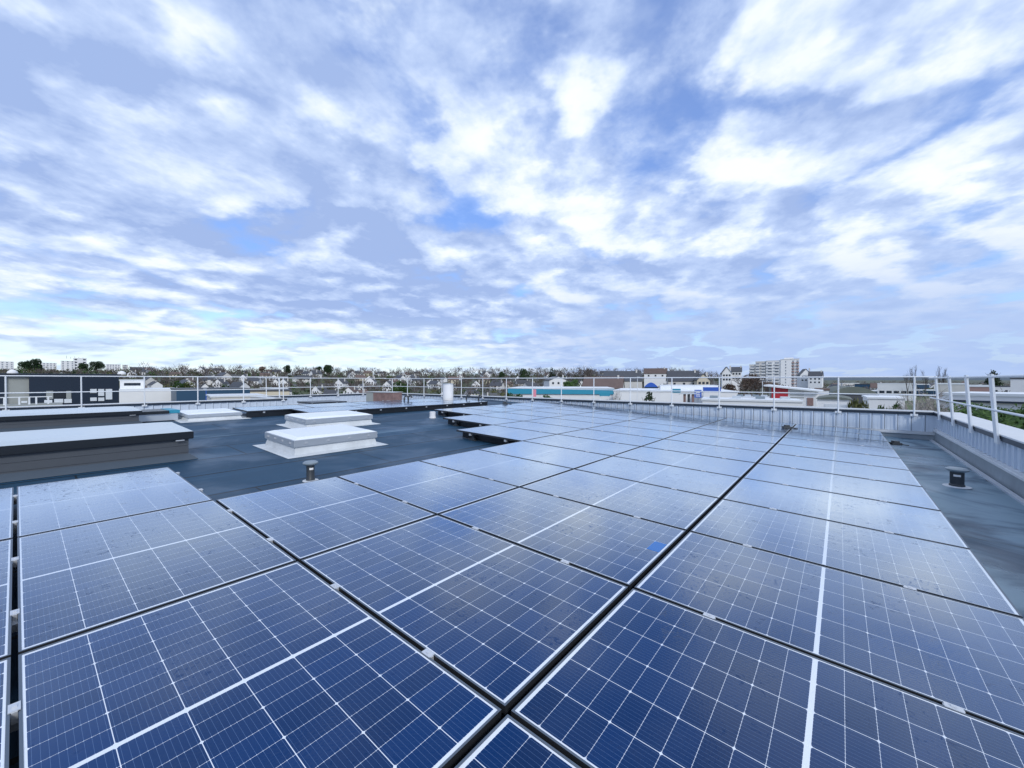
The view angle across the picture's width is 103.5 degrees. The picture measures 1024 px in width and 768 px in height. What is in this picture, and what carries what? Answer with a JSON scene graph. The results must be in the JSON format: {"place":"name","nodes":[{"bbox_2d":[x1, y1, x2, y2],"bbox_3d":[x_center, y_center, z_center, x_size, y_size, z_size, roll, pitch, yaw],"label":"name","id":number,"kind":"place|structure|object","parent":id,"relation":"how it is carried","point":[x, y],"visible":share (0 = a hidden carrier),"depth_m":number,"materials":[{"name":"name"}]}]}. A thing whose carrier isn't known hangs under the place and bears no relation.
{"place":"outdoors","nodes":[
{"label":"outdoors","id":0,"kind":"place"},
{"bbox_2d":[0,0,1023,376],"label":"sky","id":1,"kind":"structure","parent":0,"point":[835,187],"materials":[{"name":"blue"}]},
{"bbox_2d":[51,373,1009,396],"bbox_3d":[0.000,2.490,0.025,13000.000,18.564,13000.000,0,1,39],"label":"ground","id":2,"kind":"structure","parent":0,"point":[714,382],"depth_m":341.52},
{"bbox_2d":[0,373,120,404],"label":"office building","id":3,"kind":"structure","parent":2,"relation":"on","point":[43,384],"depth_m":34.79,"materials":[{"name":"grey concrete"}]},
{"bbox_2d":[61,356,86,372],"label":"apartment block","id":4,"kind":"structure","parent":2,"relation":"on","point":[70,365],"depth_m":432.32,"materials":[{"name":"grey concrete"}]},
{"bbox_2d":[119,380,170,402],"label":"workshop","id":5,"kind":"structure","parent":2,"relation":"on","point":[138,396],"depth_m":105.80,"materials":[{"name":"metal"}]},
{"bbox_2d":[170,387,250,400],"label":"storage shed","id":6,"kind":"structure","parent":2,"relation":"on","point":[185,395],"depth_m":96.76,"materials":[{"name":"metal"}]},
{"bbox_2d":[206,393,267,399],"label":"annex","id":7,"kind":"object","parent":2,"relation":"on","point":[224,396],"visible":0.2,"depth_m":75.75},
{"bbox_2d":[250,389,289,395],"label":"building","id":8,"kind":"structure","parent":2,"relation":"on","point":[272,392],"depth_m":130.96,"materials":[{"name":"stone"}]},
{"bbox_2d":[0,365,1007,398],"bbox_3d":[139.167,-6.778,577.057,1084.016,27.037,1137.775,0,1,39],"label":"distant shrubs","id":9,"kind":"object","parent":2,"relation":"on","point":[295,393],"visible":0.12,"depth_m":311.95,"materials":[{"name":"green plant"}]},
{"bbox_2d":[0,362,1009,395],"bbox_3d":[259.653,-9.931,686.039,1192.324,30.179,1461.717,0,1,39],"label":"distant woodland","id":10,"kind":"object","parent":2,"relation":"on","point":[302,384],"visible":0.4,"depth_m":341.60,"materials":[{"name":"plant"}]},
{"bbox_2d":[0,393,1023,767],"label":"flat roofed building","id":11,"kind":"structure","parent":2,"relation":"on","point":[984,513],"depth_m":6.69,"materials":[{"name":"metal"}]},
{"bbox_2d":[0,487,17,540],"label":"solar panel","id":12,"kind":"object","parent":11,"relation":"on","point":[8,499],"visible":0.95,"depth_m":3.24,"materials":[{"name":"glass"}]},
{"bbox_2d":[0,539,19,659],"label":"solar panel","id":13,"kind":"object","parent":11,"relation":"on","point":[8,614],"visible":0.95,"depth_m":2.10,"materials":[{"name":"glass"}]},
{"bbox_2d":[0,657,20,767],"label":"solar panel","id":14,"kind":"object","parent":11,"relation":"on","point":[8,721],"visible":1,"depth_m":1.44,"materials":[{"name":"glass"}]},
{"bbox_2d":[0,406,141,431],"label":"rooflight","id":15,"kind":"object","parent":11,"relation":"on","point":[25,420],"visible":0.98,"depth_m":8.19,"materials":[{"name":"grey"}]},
{"bbox_2d":[0,422,198,482],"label":"rooflight","id":16,"kind":"object","parent":11,"relation":"on","point":[31,454],"visible":1,"depth_m":5.23,"materials":[{"name":"grey"}]},
{"bbox_2d":[15,467,212,537],"bbox_3d":[-3.766,1.059,3.814,1.722,0.084,1.169,3,3,39],"label":"solar panel","id":17,"kind":"object","parent":11,"relation":"on","point":[50,506],"visible":0.93,"depth_m":3.66,"materials":[{"name":"glass"}]},
{"bbox_2d":[0,375,287,410],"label":"guardrail","id":18,"kind":"object","parent":11,"relation":"on","point":[144,405],"visible":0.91,"depth_m":13.55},
{"bbox_2d":[15,500,295,654],"bbox_3d":[-2.413,1.135,2.713,1.722,0.084,1.169,3,3,39],"label":"solar panel","id":19,"kind":"object","parent":11,"relation":"on","point":[76,580],"visible":0.89,"depth_m":2.49,"materials":[{"name":"glass"}]},
{"bbox_2d":[139,408,179,421],"bbox_3d":[-8.738,0.746,9.707,1.000,0.240,1.010,0,1,39],"label":"roof hatch","id":20,"kind":"object","parent":11,"relation":"on","point":[161,414],"visible":0.76,"depth_m":9.55,"materials":[{"name":"metal"}]},
{"bbox_2d":[174,408,250,422],"bbox_3d":[-7.753,0.773,10.357,1.400,0.191,1.460,3,2,39],"label":"skylight","id":21,"kind":"object","parent":11,"relation":"on","point":[199,415],"visible":0.86,"depth_m":10.04,"materials":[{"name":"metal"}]},
{"bbox_2d":[15,561,500,767],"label":"solar panel","id":22,"kind":"object","parent":11,"relation":"on","point":[297,664],"visible":0.98,"depth_m":1.55,"materials":[{"name":"glass"}]},
{"bbox_2d":[233,405,312,417],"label":"solar panel","id":23,"kind":"object","parent":11,"relation":"on","point":[264,411],"visible":0.91,"depth_m":11.19,"materials":[{"name":"glass"}]},
{"bbox_2d":[302,460,318,481],"bbox_3d":[-2.503,1.079,5.014,0.184,0.250,0.184,0,1,39],"label":"roof vent","id":24,"kind":"object","parent":11,"relation":"on","point":[310,469],"visible":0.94,"depth_m":4.98,"materials":[{"name":"grey metal"}]},
{"bbox_2d":[253,424,388,458],"bbox_3d":[-3.413,0.962,7.276,1.480,0.271,1.760,3,2,39],"label":"skylight","id":25,"kind":"object","parent":11,"relation":"on","point":[299,442],"visible":1,"depth_m":6.87,"materials":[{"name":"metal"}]},
{"bbox_2d":[262,378,384,397],"bbox_3d":[-10.018,0.180,22.279,0.053,1.038,7.000,0,1,39],"label":"guardrail","id":26,"kind":"object","parent":11,"relation":"on","point":[331,378],"visible":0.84,"depth_m":22.65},
{"bbox_2d":[216,477,434,562],"bbox_3d":[-1.685,1.126,3.608,1.722,0.084,1.169,3,3,39],"label":"solar panel","id":27,"kind":"object","parent":11,"relation":"on","point":[300,522],"visible":0.84,"depth_m":3.44,"materials":[{"name":"glass"}]},
{"bbox_2d":[276,410,378,428],"bbox_3d":[-4.446,0.851,9.864,1.410,0.261,1.930,3,2,39],"label":"skylight","id":28,"kind":"object","parent":11,"relation":"on","point":[314,419],"visible":0.98,"depth_m":9.49,"materials":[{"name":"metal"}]},
{"bbox_2d":[291,406,367,413],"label":"solar panel","id":29,"kind":"object","parent":11,"relation":"on","point":[334,408],"visible":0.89,"depth_m":11.66,"materials":[{"name":"glass"}]},
{"bbox_2d":[301,402,365,407],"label":"solar panel","id":30,"kind":"object","parent":11,"relation":"on","point":[331,404],"visible":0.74,"depth_m":12.86,"materials":[{"name":"glass"}]},
{"bbox_2d":[366,391,401,401],"bbox_3d":[-5.262,0.577,16.607,1.400,0.520,0.660,0,1,23],"label":"ventilation unit","id":31,"kind":"object","parent":11,"relation":"on","point":[379,395],"visible":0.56,"depth_m":16.34,"materials":[{"name":"brown brick"}]},
{"bbox_2d":[353,403,415,413],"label":"solar panel","id":32,"kind":"object","parent":11,"relation":"on","point":[384,408],"visible":0.94,"depth_m":12.79,"materials":[{"name":"glass"}]},
{"bbox_2d":[397,401,454,410],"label":"solar panel","id":33,"kind":"object","parent":11,"relation":"on","point":[423,406],"visible":0.94,"depth_m":14.13,"materials":[{"name":"glass"}]},
{"bbox_2d":[338,461,517,514],"bbox_3d":[-0.956,1.117,4.503,1.722,0.084,1.169,3,3,39],"label":"solar panel","id":34,"kind":"object","parent":11,"relation":"on","point":[436,489],"visible":0.81,"depth_m":4.37,"materials":[{"name":"glass"}]},
{"bbox_2d":[443,383,452,400],"bbox_3d":[-2.631,0.396,16.605,0.520,0.832,0.520,0,1,39],"label":"flue","id":35,"kind":"object","parent":11,"relation":"on","point":[447,391],"visible":0.6,"depth_m":16.42,"materials":[{"name":"metal"}]},
{"bbox_2d":[437,400,487,407],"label":"solar panel","id":36,"kind":"object","parent":11,"relation":"on","point":[465,403],"visible":0.92,"depth_m":15.51,"materials":[{"name":"glass"}]},
{"bbox_2d":[301,515,627,714],"bbox_3d":[-0.332,1.202,2.508,1.722,0.085,1.169,3,2,39],"label":"solar panel","id":37,"kind":"object","parent":11,"relation":"on","point":[504,626],"visible":0.93,"depth_m":2.25,"materials":[{"name":"glass"}]},
{"bbox_2d":[434,407,496,416],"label":"solar panel","id":38,"kind":"object","parent":11,"relation":"on","point":[452,412],"visible":0.77,"depth_m":12.16,"materials":[{"name":"glass"}]},
{"bbox_2d":[443,415,519,427],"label":"solar panel","id":39,"kind":"object","parent":11,"relation":"on","point":[471,421],"visible":0.81,"depth_m":10.15,"materials":[{"name":"glass"}]},
{"bbox_2d":[461,406,519,411],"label":"solar panel","id":40,"kind":"object","parent":11,"relation":"on","point":[494,408],"visible":0.79,"depth_m":13.13,"materials":[{"name":"glass"}]},
{"bbox_2d":[420,449,572,487],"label":"solar panel","id":41,"kind":"object","parent":11,"relation":"on","point":[511,470],"visible":0.82,"depth_m":5.28,"materials":[{"name":"glass"}]},
{"bbox_2d":[456,425,555,444],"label":"solar panel","id":42,"kind":"object","parent":11,"relation":"on","point":[502,435],"visible":0.81,"depth_m":8.13,"materials":[{"name":"glass"}]},
{"bbox_2d":[475,412,546,420],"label":"solar panel","id":43,"kind":"object","parent":11,"relation":"on","point":[512,416],"visible":0.79,"depth_m":11.13,"materials":[{"name":"glass"}]},
{"bbox_2d":[454,714,580,767],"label":"solar panel","id":44,"kind":"object","parent":11,"relation":"on","point":[507,741],"visible":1,"depth_m":1.34,"materials":[{"name":"glass"}]},
{"bbox_2d":[505,410,566,417],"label":"solar panel","id":45,"kind":"object","parent":11,"relation":"on","point":[537,413],"visible":0.82,"depth_m":12.02,"materials":[{"name":"glass"}]},
{"bbox_2d":[496,421,581,433],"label":"solar panel","id":46,"kind":"object","parent":11,"relation":"on","point":[542,427],"visible":0.81,"depth_m":9.11,"materials":[{"name":"glass"}]},
{"bbox_2d":[479,441,610,468],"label":"solar panel","id":47,"kind":"object","parent":11,"relation":"on","point":[562,457],"visible":0.8,"depth_m":6.19,"materials":[{"name":"glass"}]},
{"bbox_2d":[529,408,588,414],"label":"solar panel","id":48,"kind":"object","parent":11,"relation":"on","point":[559,411],"visible":0.8,"depth_m":12.93,"materials":[{"name":"glass"}]},
{"bbox_2d":[439,487,685,590],"bbox_3d":[0.397,1.194,3.403,1.722,0.086,1.169,3,2,39],"label":"solar panel","id":49,"kind":"object","parent":11,"relation":"on","point":[630,552],"visible":0.91,"depth_m":3.21,"materials":[{"name":"glass"}]},
{"bbox_2d":[527,418,606,428],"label":"solar panel","id":50,"kind":"object","parent":11,"relation":"on","point":[569,423],"visible":0.84,"depth_m":10.02,"materials":[{"name":"glass"}]},
{"bbox_2d":[524,434,639,456],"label":"solar panel","id":51,"kind":"object","parent":11,"relation":"on","point":[611,449],"visible":0.83,"depth_m":7.10,"materials":[{"name":"glass"}]},
{"bbox_2d":[551,415,623,424],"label":"solar panel","id":52,"kind":"object","parent":11,"relation":"on","point":[590,419],"visible":0.79,"depth_m":10.91,"materials":[{"name":"glass"}]},
{"bbox_2d":[574,412,640,420],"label":"solar panel","id":53,"kind":"object","parent":11,"relation":"on","point":[610,416],"visible":0.8,"depth_m":11.81,"materials":[{"name":"glass"}]},
{"bbox_2d":[559,429,662,446],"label":"solar panel","id":54,"kind":"object","parent":11,"relation":"on","point":[636,440],"visible":0.86,"depth_m":8.00,"materials":[{"name":"glass"}]},
{"bbox_2d":[521,469,718,533],"bbox_3d":[1.125,1.185,4.298,1.722,0.084,1.169,3,2,39],"label":"solar panel","id":55,"kind":"object","parent":11,"relation":"on","point":[679,509],"visible":0.88,"depth_m":4.15,"materials":[{"name":"glass"}]},
{"bbox_2d":[591,410,654,417],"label":"solar panel","id":56,"kind":"object","parent":11,"relation":"on","point":[643,415],"visible":0.81,"depth_m":12.72,"materials":[{"name":"glass"}]},
{"bbox_2d":[587,424,679,438],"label":"solar panel","id":57,"kind":"object","parent":11,"relation":"on","point":[660,434],"visible":0.82,"depth_m":8.90,"materials":[{"name":"glass"}]},
{"bbox_2d":[608,408,666,414],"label":"solar panel","id":58,"kind":"object","parent":11,"relation":"on","point":[640,411],"visible":0.77,"depth_m":13.60,"materials":[{"name":"glass"}]},
{"bbox_2d":[609,421,694,432],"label":"solar panel","id":59,"kind":"object","parent":11,"relation":"on","point":[671,428],"visible":0.83,"depth_m":9.81,"materials":[{"name":"glass"}]},
{"bbox_2d":[576,456,739,500],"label":"solar panel","id":60,"kind":"object","parent":11,"relation":"on","point":[710,484],"visible":0.87,"depth_m":5.07,"materials":[{"name":"glass"}]},
{"bbox_2d":[385,376,935,415],"bbox_3d":[1.306,0.238,17.486,23.750,1.018,0.053,0,1,39],"label":"guardrail","id":61,"kind":"object","parent":11,"relation":"on","point":[774,392],"visible":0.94,"depth_m":13.07,"materials":[{"name":"metal"}]},
{"bbox_2d":[629,418,706,428],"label":"solar panel","id":62,"kind":"object","parent":11,"relation":"on","point":[672,423],"visible":0.8,"depth_m":10.71,"materials":[{"name":"glass"}]},
{"bbox_2d":[645,415,716,423],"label":"solar panel","id":63,"kind":"object","parent":11,"relation":"on","point":[693,420],"visible":0.82,"depth_m":11.61,"materials":[{"name":"glass"}]},
{"bbox_2d":[614,447,754,479],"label":"solar panel","id":64,"kind":"object","parent":11,"relation":"on","point":[731,467],"visible":0.9,"depth_m":5.98,"materials":[{"name":"glass"}]},
{"bbox_2d":[661,413,724,420],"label":"solar panel","id":65,"kind":"object","parent":11,"relation":"on","point":[694,416],"visible":0.77,"depth_m":12.50,"materials":[{"name":"glass"}]},
{"bbox_2d":[642,439,766,464],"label":"solar panel","id":66,"kind":"object","parent":11,"relation":"on","point":[753,456],"visible":0.91,"depth_m":6.89,"materials":[{"name":"glass"}]},
{"bbox_2d":[666,433,774,452],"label":"solar panel","id":67,"kind":"object","parent":11,"relation":"on","point":[735,443],"visible":0.91,"depth_m":7.80,"materials":[{"name":"glass"}]},
{"bbox_2d":[683,428,781,444],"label":"solar panel","id":68,"kind":"object","parent":11,"relation":"on","point":[743,436],"visible":0.9,"depth_m":8.71,"materials":[{"name":"glass"}]},
{"bbox_2d":[698,424,786,437],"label":"solar panel","id":69,"kind":"object","parent":11,"relation":"on","point":[782,434],"visible":0.88,"depth_m":9.60,"materials":[{"name":"glass"}]},
{"bbox_2d":[711,421,790,432],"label":"solar panel","id":70,"kind":"object","parent":11,"relation":"on","point":[754,426],"visible":0.79,"depth_m":10.52,"materials":[{"name":"glass"}]},
{"bbox_2d":[719,418,795,427],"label":"solar panel","id":71,"kind":"object","parent":11,"relation":"on","point":[792,425],"visible":0.8,"depth_m":11.44,"materials":[{"name":"glass"}]},
{"bbox_2d":[511,589,1023,767],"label":"solar panel","id":72,"kind":"object","parent":11,"relation":"on","point":[633,678],"visible":0.97,"depth_m":1.53,"materials":[{"name":"glass"}]},
{"bbox_2d":[634,532,1023,734],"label":"solar panel","id":73,"kind":"object","parent":11,"relation":"on","point":[968,658],"visible":0.89,"depth_m":2.13,"materials":[{"name":"glass"}]},
{"bbox_2d":[793,424,882,435],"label":"solar panel","id":74,"kind":"object","parent":11,"relation":"on","point":[847,430],"visible":0.84,"depth_m":10.30,"materials":[{"name":"glass"}]},
{"bbox_2d":[777,437,899,457],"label":"solar panel","id":75,"kind":"object","parent":11,"relation":"on","point":[869,450],"visible":0.84,"depth_m":7.59,"materials":[{"name":"glass"}]},
{"bbox_2d":[784,432,892,448],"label":"solar panel","id":76,"kind":"object","parent":11,"relation":"on","point":[853,441],"visible":0.87,"depth_m":8.50,"materials":[{"name":"glass"}]},
{"bbox_2d":[789,428,887,441],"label":"solar panel","id":77,"kind":"object","parent":11,"relation":"on","point":[844,434],"visible":0.81,"depth_m":9.39,"materials":[{"name":"glass"}]},
{"bbox_2d":[769,444,909,469],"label":"solar panel","id":78,"kind":"object","parent":11,"relation":"on","point":[873,460],"visible":0.86,"depth_m":6.69,"materials":[{"name":"glass"}]},
{"bbox_2d":[759,453,922,486],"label":"solar panel","id":79,"kind":"object","parent":11,"relation":"on","point":[893,475],"visible":0.9,"depth_m":5.78,"materials":[{"name":"glass"}]},
{"bbox_2d":[744,463,940,510],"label":"solar panel","id":80,"kind":"object","parent":11,"relation":"on","point":[903,494],"visible":0.85,"depth_m":4.87,"materials":[{"name":"glass"}]},
{"bbox_2d":[723,478,969,548],"bbox_3d":[3.211,1.252,4.088,1.722,0.084,1.169,3,3,39],"label":"solar panel","id":81,"kind":"object","parent":11,"relation":"on","point":[916,522],"visible":0.84,"depth_m":3.95,"materials":[{"name":"glass"}]},
{"bbox_2d":[690,499,1022,617],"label":"solar panel","id":82,"kind":"object","parent":11,"relation":"on","point":[956,573],"visible":0.86,"depth_m":3.01,"materials":[{"name":"glass"}]},
{"bbox_2d":[942,466,971,488],"bbox_3d":[6.225,1.302,5.648,0.288,0.270,0.288,0,1,39],"label":"roof vent","id":83,"kind":"object","parent":11,"relation":"on","point":[957,477],"visible":1,"depth_m":5.59,"materials":[{"name":"grey plastic"}]},
{"bbox_2d":[928,374,1023,443],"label":"guardrail","id":84,"kind":"object","parent":11,"relation":"on","point":[993,409],"visible":1,"depth_m":6.99,"materials":[{"name":"metal"}]},
{"bbox_2d":[544,375,567,386],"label":"house","id":85,"kind":"structure","parent":2,"relation":"on","point":[552,382],"depth_m":230.17,"materials":[{"name":"paint"}]},
{"bbox_2d":[508,386,613,399],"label":"store","id":86,"kind":"structure","parent":2,"relation":"on","point":[553,392],"depth_m":149.64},
{"bbox_2d":[582,375,624,399],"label":"house","id":87,"kind":"structure","parent":2,"relation":"on","point":[616,383],"depth_m":193.39,"materials":[{"name":"brown tile"}]},
{"bbox_2d":[603,370,642,387],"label":"house","id":88,"kind":"structure","parent":2,"relation":"on","point":[636,373],"depth_m":233.53,"materials":[{"name":"paint"}]},
{"bbox_2d":[644,367,667,387],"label":"house","id":89,"kind":"structure","parent":2,"relation":"on","point":[655,372],"depth_m":280.71,"materials":[{"name":"paint"}]},
{"bbox_2d":[613,385,738,402],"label":"warehouse","id":90,"kind":"structure","parent":2,"relation":"on","point":[662,396],"depth_m":115.16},
{"bbox_2d":[666,369,698,384],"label":"house","id":91,"kind":"structure","parent":2,"relation":"on","point":[684,381],"depth_m":212.57,"materials":[{"name":"stone"}]},
{"bbox_2d":[672,389,696,401],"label":"building","id":92,"kind":"structure","parent":2,"relation":"on","point":[676,393],"depth_m":89.75,"materials":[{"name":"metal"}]},
{"bbox_2d":[720,366,731,388],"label":"house","id":93,"kind":"structure","parent":2,"relation":"on","point":[726,372],"depth_m":260.24,"materials":[{"name":"paint"}]},
{"bbox_2d":[731,366,741,390],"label":"house","id":94,"kind":"structure","parent":2,"relation":"on","point":[736,371],"depth_m":262.28,"materials":[{"name":"paint"}]},
{"bbox_2d":[737,373,765,395],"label":"tree","id":95,"kind":"object","parent":2,"relation":"on","point":[756,380],"visible":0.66,"depth_m":209.48,"materials":[{"name":"brown plant"}]},
{"bbox_2d":[701,395,803,405],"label":"warehouse","id":96,"kind":"structure","parent":2,"relation":"on","point":[780,401],"depth_m":62.30,"materials":[{"name":"metal"}]},
{"bbox_2d":[749,357,798,386],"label":"apartment block","id":97,"kind":"structure","parent":2,"relation":"on","point":[786,367],"depth_m":398.31,"materials":[{"name":"concrete"}]},
{"bbox_2d":[764,384,822,406],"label":"showroom","id":98,"kind":"structure","parent":2,"relation":"on","point":[809,400],"depth_m":91.40,"materials":[{"name":"grey concrete"}]},
{"bbox_2d":[797,368,809,387],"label":"house","id":99,"kind":"structure","parent":2,"relation":"on","point":[802,382],"depth_m":330.94,"materials":[{"name":"paint"}]},
{"bbox_2d":[808,370,823,388],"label":"house","id":100,"kind":"structure","parent":2,"relation":"on","point":[813,383],"depth_m":320.63,"materials":[{"name":"paint"}]},
{"bbox_2d":[816,395,852,407],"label":"hall","id":101,"kind":"structure","parent":2,"relation":"on","point":[827,401],"depth_m":66.30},
{"bbox_2d":[827,386,877,407],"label":"hall","id":102,"kind":"structure","parent":2,"relation":"on","point":[848,389],"depth_m":150.13,"materials":[{"name":"stone"}]},
{"bbox_2d":[862,395,906,408],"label":"shed","id":103,"kind":"structure","parent":2,"relation":"on","point":[875,401],"depth_m":58.41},
{"bbox_2d":[877,383,916,400],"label":"shed","id":104,"kind":"structure","parent":2,"relation":"on","point":[888,388],"depth_m":210.24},
{"bbox_2d":[895,385,948,411],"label":"bush","id":105,"kind":"object","parent":2,"relation":"on","point":[928,407],"visible":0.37,"depth_m":40.45,"materials":[{"name":"green plant"}]},
{"bbox_2d":[936,383,964,403],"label":"building","id":106,"kind":"structure","parent":2,"relation":"on","point":[958,387],"depth_m":169.49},
{"bbox_2d":[936,400,1023,429],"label":"hedge","id":107,"kind":"object","parent":2,"relation":"on","point":[1011,420],"visible":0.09,"depth_m":48.67,"materials":[{"name":"green plant"}]},
{"bbox_2d":[938,391,1023,413],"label":"distribution hall","id":108,"kind":"structure","parent":2,"relation":"on","point":[1008,400],"depth_m":76.37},
{"bbox_2d":[1010,378,1023,391],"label":"building","id":109,"kind":"structure","parent":2,"relation":"on","point":[1016,384],"depth_m":129.19,"materials":[{"name":"paint"}]},
{"bbox_2d":[710,377,1023,379],"bbox_3d":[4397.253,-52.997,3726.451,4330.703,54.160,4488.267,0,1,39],"label":"hills","id":110,"kind":"structure","parent":0,"point":[905,378],"depth_m":3414.87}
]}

